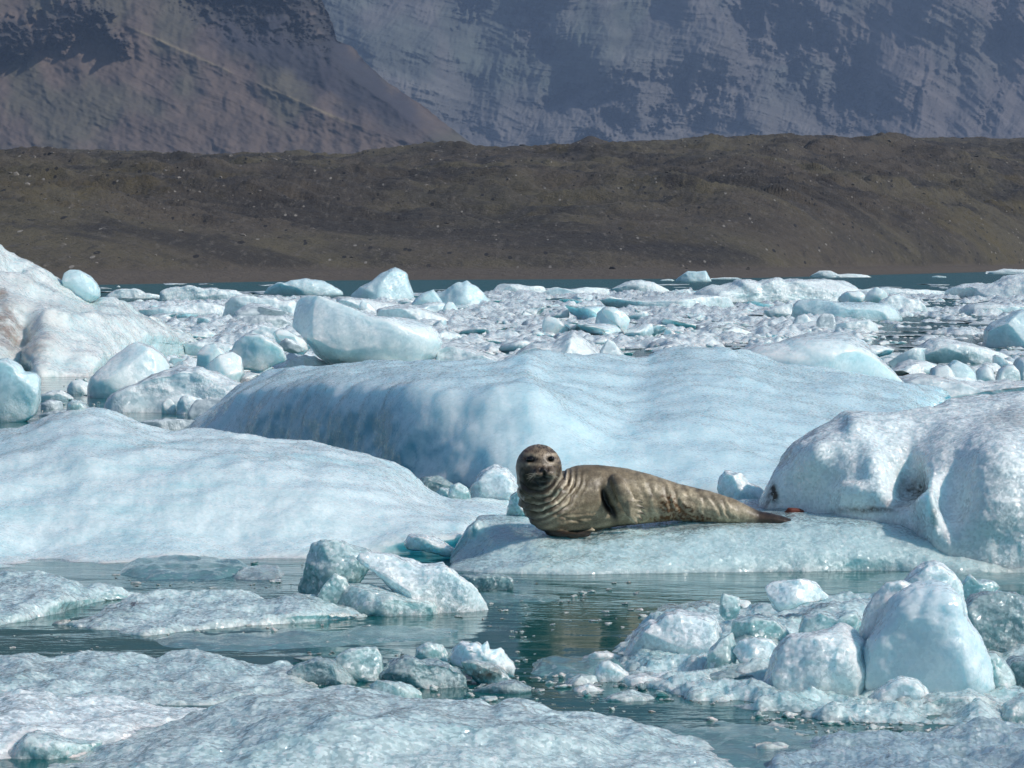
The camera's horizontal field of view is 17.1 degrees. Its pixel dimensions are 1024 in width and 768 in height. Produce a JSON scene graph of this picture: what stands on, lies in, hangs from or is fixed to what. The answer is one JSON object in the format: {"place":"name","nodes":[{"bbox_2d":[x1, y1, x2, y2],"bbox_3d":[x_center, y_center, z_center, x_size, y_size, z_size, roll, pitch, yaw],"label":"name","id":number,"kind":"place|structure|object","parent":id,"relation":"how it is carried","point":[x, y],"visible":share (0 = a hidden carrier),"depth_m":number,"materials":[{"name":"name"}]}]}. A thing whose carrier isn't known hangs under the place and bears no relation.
{"place":"outdoors","nodes":[
{"label":"outdoors","id":0,"kind":"place"},
{"bbox_2d":[0,0,470,154],"bbox_3d":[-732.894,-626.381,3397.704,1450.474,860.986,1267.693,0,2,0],"label":"mountain","id":1,"kind":"structure","parent":0,"point":[203,77],"depth_m":2882.25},
{"bbox_2d":[0,132,1023,284],"bbox_3d":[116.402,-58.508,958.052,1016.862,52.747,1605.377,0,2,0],"label":"moraine","id":2,"kind":"structure","parent":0,"point":[554,229],"depth_m":393.62,"materials":[{"name":"soil"}]},
{"bbox_2d":[0,133,1023,269],"bbox_3d":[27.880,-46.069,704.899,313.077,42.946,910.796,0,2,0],"label":"scattered boulders","id":3,"kind":"object","parent":2,"relation":"on","point":[261,153],"visible":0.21,"depth_m":403.94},
{"bbox_2d":[0,272,1023,767],"bbox_3d":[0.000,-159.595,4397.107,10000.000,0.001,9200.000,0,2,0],"label":"water","id":4,"kind":"structure","parent":0,"point":[622,600],"depth_m":18.04,"materials":[{"name":"teal liquid"}]},
{"bbox_2d":[0,358,40,421],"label":"ice block","id":5,"kind":"object","parent":4,"relation":"on","point":[20,394],"depth_m":38.85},
{"bbox_2d":[0,569,140,624],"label":"ice floe","id":6,"kind":"object","parent":4,"relation":"on","point":[29,595],"visible":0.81,"depth_m":18.18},
{"bbox_2d":[67,379,87,393],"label":"ice chunk","id":7,"kind":"object","parent":4,"relation":"on","point":[78,386],"visible":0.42,"depth_m":46.94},
{"bbox_2d":[0,244,196,376],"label":"iceberg","id":8,"kind":"object","parent":4,"relation":"on","point":[51,325],"visible":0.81,"depth_m":57.38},
{"bbox_2d":[62,270,100,301],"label":"ice block","id":9,"kind":"object","parent":8,"relation":"on","point":[83,285],"depth_m":61.34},
{"bbox_2d":[0,689,205,758],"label":"ice floe","id":10,"kind":"object","parent":4,"relation":"on","point":[105,719],"visible":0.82,"depth_m":13.24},
{"bbox_2d":[8,730,102,758],"bbox_3d":[-1.746,1.426,12.808,0.406,0.247,0.269,0,2,0],"label":"ice chunk","id":11,"kind":"object","parent":10,"relation":"on","point":[38,744],"visible":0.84,"depth_m":12.71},
{"bbox_2d":[87,342,169,397],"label":"ice boulder","id":12,"kind":"object","parent":4,"relation":"on","point":[133,363],"visible":0.57,"depth_m":45.64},
{"bbox_2d":[106,288,159,297],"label":"ice floe","id":13,"kind":"object","parent":4,"relation":"on","point":[132,293],"visible":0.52,"depth_m":161.25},
{"bbox_2d":[0,648,318,704],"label":"ice floe","id":14,"kind":"object","parent":4,"relation":"on","point":[196,676],"visible":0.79,"depth_m":14.85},
{"bbox_2d":[139,418,193,428],"bbox_3d":[-3.750,0.476,37.332,0.785,0.200,0.213,0,2,0],"label":"ice floe","id":15,"kind":"object","parent":4,"relation":"on","point":[166,423],"visible":0.45,"depth_m":37.27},
{"bbox_2d":[104,365,240,411],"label":"ice floe","id":16,"kind":"object","parent":4,"relation":"on","point":[152,392],"visible":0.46,"depth_m":41.40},
{"bbox_2d":[138,302,224,316],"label":"ice floe","id":17,"kind":"object","parent":4,"relation":"on","point":[202,308],"visible":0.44,"depth_m":106.06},
{"bbox_2d":[116,555,248,580],"bbox_3d":[-1.940,1.093,20.573,0.855,0.088,1.826,0,2,-4],"label":"ice sheet","id":18,"kind":"object","parent":4,"relation":"on","point":[184,567],"visible":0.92,"depth_m":20.18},
{"bbox_2d":[176,395,200,413],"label":"ice chunk","id":19,"kind":"object","parent":4,"relation":"on","point":[184,403],"visible":0.33,"depth_m":40.84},
{"bbox_2d":[159,285,249,300],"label":"ice floe","id":20,"kind":"object","parent":4,"relation":"on","point":[190,292],"visible":0.46,"depth_m":147.51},
{"bbox_2d":[187,398,221,419],"bbox_3d":[-3.424,0.344,39.626,0.704,0.367,0.431,0,2,0],"label":"ice floe","id":21,"kind":"object","parent":4,"relation":"on","point":[198,407],"visible":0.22,"depth_m":39.51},
{"bbox_2d":[185,341,232,355],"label":"ice floe","id":22,"kind":"object","parent":4,"relation":"on","point":[192,348],"visible":0.32,"depth_m":63.78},
{"bbox_2d":[196,343,224,367],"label":"ice chunk","id":23,"kind":"object","parent":4,"relation":"on","point":[207,354],"visible":0.47,"depth_m":50.36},
{"bbox_2d":[53,588,368,635],"bbox_3d":[-1.570,1.278,17.764,1.975,0.378,1.296,-2,3,-38],"label":"ice floe","id":24,"kind":"object","parent":4,"relation":"on","point":[160,611],"visible":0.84,"depth_m":17.53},
{"bbox_2d":[317,573,349,603],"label":"ice block","id":25,"kind":"object","parent":24,"relation":"on","point":[333,588],"depth_m":17.91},
{"bbox_2d":[205,352,244,381],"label":"ice boulder","id":26,"kind":"object","parent":4,"relation":"on","point":[230,365],"visible":0.56,"depth_m":46.36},
{"bbox_2d":[0,407,508,567],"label":"ice floe","id":27,"kind":"object","parent":4,"relation":"on","point":[97,485],"visible":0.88,"depth_m":22.30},
{"bbox_2d":[448,482,470,498],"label":"ice chunk","id":28,"kind":"object","parent":27,"relation":"on","point":[458,490],"visible":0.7,"depth_m":25.30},
{"bbox_2d":[233,565,283,579],"bbox_3d":[-1.488,1.111,20.142,0.337,0.068,0.985,0,2,0],"label":"ice sheet","id":29,"kind":"object","parent":4,"relation":"on","point":[260,572],"visible":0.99,"depth_m":19.91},
{"bbox_2d":[231,334,286,370],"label":"ice chunk","id":30,"kind":"object","parent":4,"relation":"on","point":[258,352],"visible":0.88,"depth_m":51.75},
{"bbox_2d":[222,295,296,315],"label":"ice floe","id":31,"kind":"object","parent":4,"relation":"on","point":[233,304],"visible":0.3,"depth_m":103.39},
{"bbox_2d":[235,303,292,315],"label":"brash lump","id":32,"kind":"object","parent":4,"relation":"on","point":[252,309],"visible":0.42,"depth_m":101.22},
{"bbox_2d":[236,315,291,325],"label":"ice floe","id":33,"kind":"object","parent":4,"relation":"on","point":[277,320],"visible":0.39,"depth_m":92.19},
{"bbox_2d":[273,329,309,354],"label":"ice chunk","id":34,"kind":"object","parent":4,"relation":"on","point":[280,335],"visible":0.69,"depth_m":56.88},
{"bbox_2d":[263,278,342,294],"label":"ice floe","id":35,"kind":"object","parent":4,"relation":"on","point":[305,286],"visible":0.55,"depth_m":175.92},
{"bbox_2d":[153,625,458,651],"bbox_3d":[-0.980,1.247,16.716,1.847,0.038,1.155,-1,2,-22],"label":"ice sheet","id":36,"kind":"object","parent":4,"relation":"on","point":[288,638],"visible":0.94,"depth_m":16.63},
{"bbox_2d":[287,656,356,685],"bbox_3d":[-0.839,1.285,14.971,0.343,0.180,0.231,0,2,0],"label":"ice block","id":37,"kind":"object","parent":4,"relation":"on","point":[317,670],"depth_m":14.89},
{"bbox_2d":[298,539,371,594],"bbox_3d":[-0.955,1.017,18.445,0.414,0.358,0.282,0,2,0],"label":"ice block","id":38,"kind":"object","parent":4,"relation":"on","point":[326,559],"depth_m":18.36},
{"bbox_2d":[334,646,383,681],"bbox_3d":[-0.676,1.250,15.060,0.224,0.181,0.149,0,2,0],"label":"ice block","id":39,"kind":"object","parent":4,"relation":"on","point":[361,664],"depth_m":15.01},
{"bbox_2d":[292,296,442,364],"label":"ice block","id":40,"kind":"object","parent":4,"relation":"on","point":[330,332],"depth_m":56.91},
{"bbox_2d":[336,297,398,310],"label":"ice floe","id":41,"kind":"object","parent":4,"relation":"on","point":[353,302],"visible":0.38,"depth_m":119.42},
{"bbox_2d":[350,267,413,299],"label":"iceberg","id":42,"kind":"object","parent":4,"relation":"on","point":[393,283],"visible":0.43,"depth_m":150.43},
{"bbox_2d":[337,583,439,615],"bbox_3d":[-0.659,1.158,17.906,0.580,0.208,0.336,0,2,0],"label":"ice block","id":43,"kind":"object","parent":4,"relation":"on","point":[370,599],"depth_m":17.80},
{"bbox_2d":[369,680,421,698],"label":"ice block","id":44,"kind":"object","parent":4,"relation":"on","point":[401,689],"depth_m":14.32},
{"bbox_2d":[47,684,746,767],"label":"ice floe","id":45,"kind":"object","parent":4,"relation":"on","point":[343,726],"visible":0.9,"depth_m":12.44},
{"bbox_2d":[376,305,447,320],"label":"ice floe","id":46,"kind":"object","parent":4,"relation":"on","point":[412,312],"visible":0.36,"depth_m":97.12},
{"bbox_2d":[356,552,488,612],"bbox_3d":[-0.472,1.074,18.063,0.707,0.375,0.385,0,2,0],"label":"ice block","id":47,"kind":"object","parent":4,"relation":"on","point":[445,588],"depth_m":17.93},
{"bbox_2d":[379,654,466,688],"bbox_3d":[-0.383,1.289,14.869,0.400,0.218,0.263,0,2,0],"label":"ice block","id":48,"kind":"object","parent":4,"relation":"on","point":[415,672],"depth_m":14.79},
{"bbox_2d":[404,534,453,556],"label":"ice chunk","id":49,"kind":"object","parent":4,"relation":"on","point":[428,544],"visible":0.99,"depth_m":21.13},
{"bbox_2d":[415,642,447,661],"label":"ice block","id":50,"kind":"object","parent":4,"relation":"on","point":[428,650],"depth_m":15.22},
{"bbox_2d":[420,475,452,491],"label":"ice chunk","id":51,"kind":"object","parent":4,"relation":"on","point":[435,483],"visible":0.34,"depth_m":27.09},
{"bbox_2d":[437,280,489,305],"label":"ice chunk","id":52,"kind":"object","parent":4,"relation":"on","point":[466,292],"visible":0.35,"depth_m":129.09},
{"bbox_2d":[436,345,500,360],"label":"ice floe","id":53,"kind":"object","parent":4,"relation":"on","point":[450,353],"visible":0.3,"depth_m":57.22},
{"bbox_2d":[448,640,515,677],"bbox_3d":[-0.134,1.225,15.154,0.300,0.166,0.189,0,2,0],"label":"ice chunk","id":54,"kind":"object","parent":4,"relation":"on","point":[461,651],"visible":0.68,"depth_m":15.10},
{"bbox_2d":[461,660,510,683],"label":"ice chunk","id":55,"kind":"object","parent":4,"relation":"on","point":[482,672],"visible":0.82,"depth_m":14.86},
{"bbox_2d":[461,573,513,590],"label":"ice block","id":56,"kind":"object","parent":4,"relation":"on","point":[487,582],"depth_m":19.11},
{"bbox_2d":[469,464,517,499],"bbox_3d":[-0.146,0.774,25.640,0.440,0.336,0.489,0,2,0],"label":"ice chunk","id":57,"kind":"object","parent":4,"relation":"on","point":[496,481],"visible":0.68,"depth_m":25.45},
{"bbox_2d":[472,679,531,693],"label":"ice chunk","id":58,"kind":"object","parent":4,"relation":"on","point":[511,686],"visible":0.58,"depth_m":14.61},
{"bbox_2d":[9,378,1023,748],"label":"brash ice","id":59,"kind":"structure","parent":4,"relation":"on","point":[755,714],"depth_m":14.50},
{"bbox_2d":[480,591,559,602],"bbox_3d":[-0.114,1.176,18.703,0.962,0.035,0.812,-1,2,-32],"label":"ice sheet","id":60,"kind":"object","parent":4,"relation":"on","point":[499,596],"visible":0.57,"depth_m":18.61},
{"bbox_2d":[494,284,545,292],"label":"ice floe","id":61,"kind":"object","parent":4,"relation":"on","point":[516,287],"visible":0.41,"depth_m":182.14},
{"bbox_2d":[542,316,568,333],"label":"ice block","id":62,"kind":"object","parent":4,"relation":"on","point":[553,324],"depth_m":81.81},
{"bbox_2d":[515,331,598,354],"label":"ice floe","id":63,"kind":"object","parent":4,"relation":"on","point":[572,342],"visible":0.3,"depth_m":58.06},
{"bbox_2d":[100,283,1023,364],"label":"slush","id":64,"kind":"object","parent":4,"relation":"on","point":[250,293],"visible":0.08,"depth_m":101.37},
{"bbox_2d":[187,346,950,493],"bbox_3d":[0.754,0.267,33.739,8.868,1.249,13.787,0,2,0],"label":"ice floe","id":65,"kind":"object","parent":4,"relation":"on","point":[700,418],"visible":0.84,"depth_m":30.18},
{"bbox_2d":[742,332,902,381],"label":"ice block","id":66,"kind":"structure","parent":65,"relation":"on","point":[843,351],"depth_m":37.83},
{"bbox_2d":[129,289,1020,375],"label":"brash ice","id":67,"kind":"structure","parent":4,"relation":"on","point":[914,355],"depth_m":77.78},
{"bbox_2d":[127,287,1023,377],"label":"slush","id":68,"kind":"object","parent":4,"relation":"on","point":[234,331],"visible":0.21,"depth_m":94.59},
{"bbox_2d":[602,306,629,332],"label":"ice block","id":69,"kind":"object","parent":68,"relation":"on","point":[618,318],"depth_m":79.75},
{"bbox_2d":[530,656,623,679],"bbox_3d":[0.295,1.282,15.515,0.444,0.076,0.949,0,2,0],"label":"ice sheet","id":70,"kind":"object","parent":4,"relation":"on","point":[570,666],"visible":0.73,"depth_m":15.38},
{"bbox_2d":[544,287,609,294],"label":"ice floe","id":71,"kind":"object","parent":4,"relation":"on","point":[558,290],"visible":0.52,"depth_m":170.20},
{"bbox_2d":[564,673,597,684],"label":"ice block","id":72,"kind":"object","parent":4,"relation":"on","point":[580,679],"depth_m":14.92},
{"bbox_2d":[565,304,603,319],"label":"brash lump","id":73,"kind":"object","parent":4,"relation":"on","point":[582,312],"visible":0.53,"depth_m":102.96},
{"bbox_2d":[568,321,620,334],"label":"brash lump","id":74,"kind":"object","parent":4,"relation":"on","point":[596,329],"visible":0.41,"depth_m":81.64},
{"bbox_2d":[603,689,654,701],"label":"ice block","id":75,"kind":"object","parent":4,"relation":"on","point":[628,695],"depth_m":14.36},
{"bbox_2d":[610,280,668,291],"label":"ice floe","id":76,"kind":"object","parent":4,"relation":"on","point":[642,285],"visible":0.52,"depth_m":188.76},
{"bbox_2d":[601,295,733,307],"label":"ice floe","id":77,"kind":"object","parent":4,"relation":"on","point":[693,300],"visible":0.47,"depth_m":126.22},
{"bbox_2d":[655,600,719,611],"bbox_3d":[1.037,1.191,18.160,0.553,0.057,0.961,0,2,5],"label":"ice sheet","id":78,"kind":"object","parent":4,"relation":"on","point":[695,604],"visible":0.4,"depth_m":18.13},
{"bbox_2d":[676,271,710,280],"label":"iceberg","id":79,"kind":"object","parent":4,"relation":"on","point":[695,276],"visible":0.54,"depth_m":281.46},
{"bbox_2d":[449,390,1023,574],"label":"ice floe","id":80,"kind":"object","parent":4,"relation":"on","point":[910,489],"visible":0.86,"depth_m":20.58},
{"bbox_2d":[506,491,525,516],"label":"ice block","id":81,"kind":"object","parent":80,"relation":"on","point":[514,508],"depth_m":21.49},
{"bbox_2d":[516,444,790,538],"bbox_3d":[0.832,0.639,20.803,1.772,0.578,0.685,-1,2,-19],"label":"seal","id":82,"kind":"object","parent":80,"relation":"on","point":[577,501],"visible":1,"depth_m":20.68,"materials":[{"name":"fur"}]},
{"bbox_2d":[717,470,763,499],"bbox_3d":[1.512,0.683,22.440,0.320,0.232,0.282,0,2,0],"label":"ice chunk","id":83,"kind":"object","parent":80,"relation":"on","point":[736,485],"visible":0.73,"depth_m":22.35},
{"bbox_2d":[693,277,858,301],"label":"ice floe","id":84,"kind":"object","parent":4,"relation":"on","point":[774,289],"visible":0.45,"depth_m":148.14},
{"bbox_2d":[763,303,792,316],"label":"ice chunk","id":85,"kind":"object","parent":4,"relation":"on","point":[784,310],"visible":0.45,"depth_m":109.83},
{"bbox_2d":[660,721,962,767],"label":"ice sheet","id":86,"kind":"object","parent":4,"relation":"on","point":[735,743],"visible":0.34,"depth_m":13.06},
{"bbox_2d":[612,590,1023,727],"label":"ice floe","id":87,"kind":"object","parent":4,"relation":"on","point":[687,676],"visible":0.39,"depth_m":14.43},
{"bbox_2d":[595,660,628,681],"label":"ice block","id":88,"kind":"object","parent":87,"relation":"on","point":[608,671],"depth_m":15.00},
{"bbox_2d":[623,671,669,685],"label":"ice block","id":89,"kind":"object","parent":87,"relation":"on","point":[631,680],"depth_m":14.89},
{"bbox_2d":[623,609,722,655],"bbox_3d":[0.749,1.191,15.688,0.502,0.298,0.439,1,2,18],"label":"ice block","id":90,"kind":"object","parent":87,"relation":"on","point":[681,631],"depth_m":15.50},
{"bbox_2d":[703,632,736,668],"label":"ice chunk","id":91,"kind":"object","parent":87,"relation":"on","point":[720,650],"visible":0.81,"depth_m":15.00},
{"bbox_2d":[719,593,739,620],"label":"ice block","id":92,"kind":"object","parent":87,"relation":"on","point":[729,608],"depth_m":16.32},
{"bbox_2d":[710,669,753,680],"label":"ice chunk","id":93,"kind":"object","parent":87,"relation":"on","point":[734,674],"visible":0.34,"depth_m":14.74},
{"bbox_2d":[732,637,776,663],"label":"ice block","id":94,"kind":"object","parent":87,"relation":"on","point":[745,650],"depth_m":14.96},
{"bbox_2d":[730,614,789,640],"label":"ice block","id":95,"kind":"object","parent":87,"relation":"on","point":[756,626],"depth_m":15.47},
{"bbox_2d":[765,578,828,611],"bbox_3d":[1.393,1.031,16.646,0.316,0.168,0.211,0,2,0],"label":"ice block","id":96,"kind":"object","parent":87,"relation":"on","point":[783,595],"depth_m":16.59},
{"bbox_2d":[763,622,865,696],"bbox_3d":[1.295,1.249,14.567,0.482,0.455,0.434,0,2,0],"label":"ice chunk","id":97,"kind":"object","parent":87,"relation":"on","point":[830,658],"visible":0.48,"depth_m":14.40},
{"bbox_2d":[798,609,861,632],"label":"ice block","id":98,"kind":"object","parent":87,"relation":"on","point":[816,620],"depth_m":15.38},
{"bbox_2d":[869,676,928,701],"bbox_3d":[1.630,1.320,14.157,0.325,0.213,0.189,0,2,0],"label":"ice chunk","id":99,"kind":"object","parent":87,"relation":"on","point":[900,686],"visible":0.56,"depth_m":14.08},
{"bbox_2d":[863,580,994,693],"bbox_3d":[1.756,1.138,14.505,0.583,0.610,0.501,0,2,0],"label":"ice pinnacle","id":100,"kind":"object","parent":87,"relation":"on","point":[927,634],"visible":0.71,"depth_m":14.31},
{"bbox_2d":[904,560,967,615],"bbox_3d":[1.853,0.951,15.001,0.304,0.351,0.249,0,2,0],"label":"ice chunk","id":101,"kind":"object","parent":87,"relation":"on","point":[933,570],"visible":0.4,"depth_m":14.92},
{"bbox_2d":[923,688,995,705],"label":"ice chunk","id":102,"kind":"object","parent":87,"relation":"on","point":[938,698],"visible":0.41,"depth_m":14.00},
{"bbox_2d":[961,574,999,599],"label":"ice block","id":103,"kind":"object","parent":87,"relation":"on","point":[971,584],"depth_m":16.70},
{"bbox_2d":[999,692,1023,722],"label":"ice block","id":104,"kind":"object","parent":87,"relation":"on","point":[1011,710],"depth_m":13.68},
{"bbox_2d":[791,299,901,320],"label":"ice chunk","id":105,"kind":"object","parent":4,"relation":"on","point":[874,311],"visible":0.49,"depth_m":102.07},
{"bbox_2d":[835,320,877,331],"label":"ice chunk","id":106,"kind":"object","parent":4,"relation":"on","point":[869,325],"visible":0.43,"depth_m":86.06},
{"bbox_2d":[858,580,911,640],"bbox_3d":[1.601,1.122,14.677,0.285,0.559,0.297,0,2,0],"label":"ice chunk","id":107,"kind":"object","parent":4,"relation":"on","point":[882,595],"visible":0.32,"depth_m":14.62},
{"bbox_2d":[766,716,1023,767],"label":"ice floe","id":108,"kind":"object","parent":4,"relation":"on","point":[981,742],"visible":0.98,"depth_m":12.53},
{"bbox_2d":[859,287,944,294],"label":"ice floe","id":109,"kind":"object","parent":4,"relation":"on","point":[899,290],"visible":0.41,"depth_m":168.25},
{"bbox_2d":[879,294,927,312],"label":"ice chunk","id":110,"kind":"object","parent":4,"relation":"on","point":[897,301],"visible":0.34,"depth_m":115.66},
{"bbox_2d":[868,572,1023,584],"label":"ice sheet","id":111,"kind":"object","parent":4,"relation":"on","point":[997,578],"visible":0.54,"depth_m":19.84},
{"bbox_2d":[898,373,1023,397],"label":"ice floe","id":112,"kind":"object","parent":4,"relation":"on","point":[956,387],"visible":0.48,"depth_m":44.31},
{"bbox_2d":[948,360,976,379],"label":"ice chunk","id":113,"kind":"object","parent":4,"relation":"on","point":[960,369],"visible":0.17,"depth_m":48.10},
{"bbox_2d":[917,337,1010,362],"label":"ice floe","id":114,"kind":"object","parent":4,"relation":"on","point":[941,350],"visible":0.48,"depth_m":60.63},
{"bbox_2d":[944,272,1023,297],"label":"ice floe","id":115,"kind":"object","parent":4,"relation":"on","point":[1008,285],"visible":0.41,"depth_m":162.11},
{"bbox_2d":[959,302,1023,314],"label":"iceberg","id":116,"kind":"object","parent":4,"relation":"on","point":[1006,307],"visible":0.52,"depth_m":112.36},
{"bbox_2d":[965,591,1023,651],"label":"ice block","id":117,"kind":"object","parent":4,"relation":"on","point":[996,618],"depth_m":15.80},
{"bbox_2d":[988,651,1015,688],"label":"ice chunk","id":118,"kind":"object","parent":4,"relation":"on","point":[1004,675],"visible":0.42,"depth_m":14.46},
{"bbox_2d":[982,309,1023,347],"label":"iceberg","id":119,"kind":"object","parent":4,"relation":"on","point":[1007,331],"visible":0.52,"depth_m":71.41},
{"bbox_2d":[995,364,1020,380],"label":"ice chunk","id":120,"kind":"object","parent":4,"relation":"on","point":[1010,372],"visible":0.3,"depth_m":49.14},
{"bbox_2d":[1006,655,1023,687],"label":"ice block","id":121,"kind":"object","parent":4,"relation":"on","point":[1015,664],"depth_m":14.69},
{"bbox_2d":[322,0,1023,146],"bbox_3d":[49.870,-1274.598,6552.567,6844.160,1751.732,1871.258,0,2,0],"label":"mountain","id":122,"kind":"structure","parent":0,"point":[502,73],"depth_m":5985.14,"materials":[{"name":"stone"}]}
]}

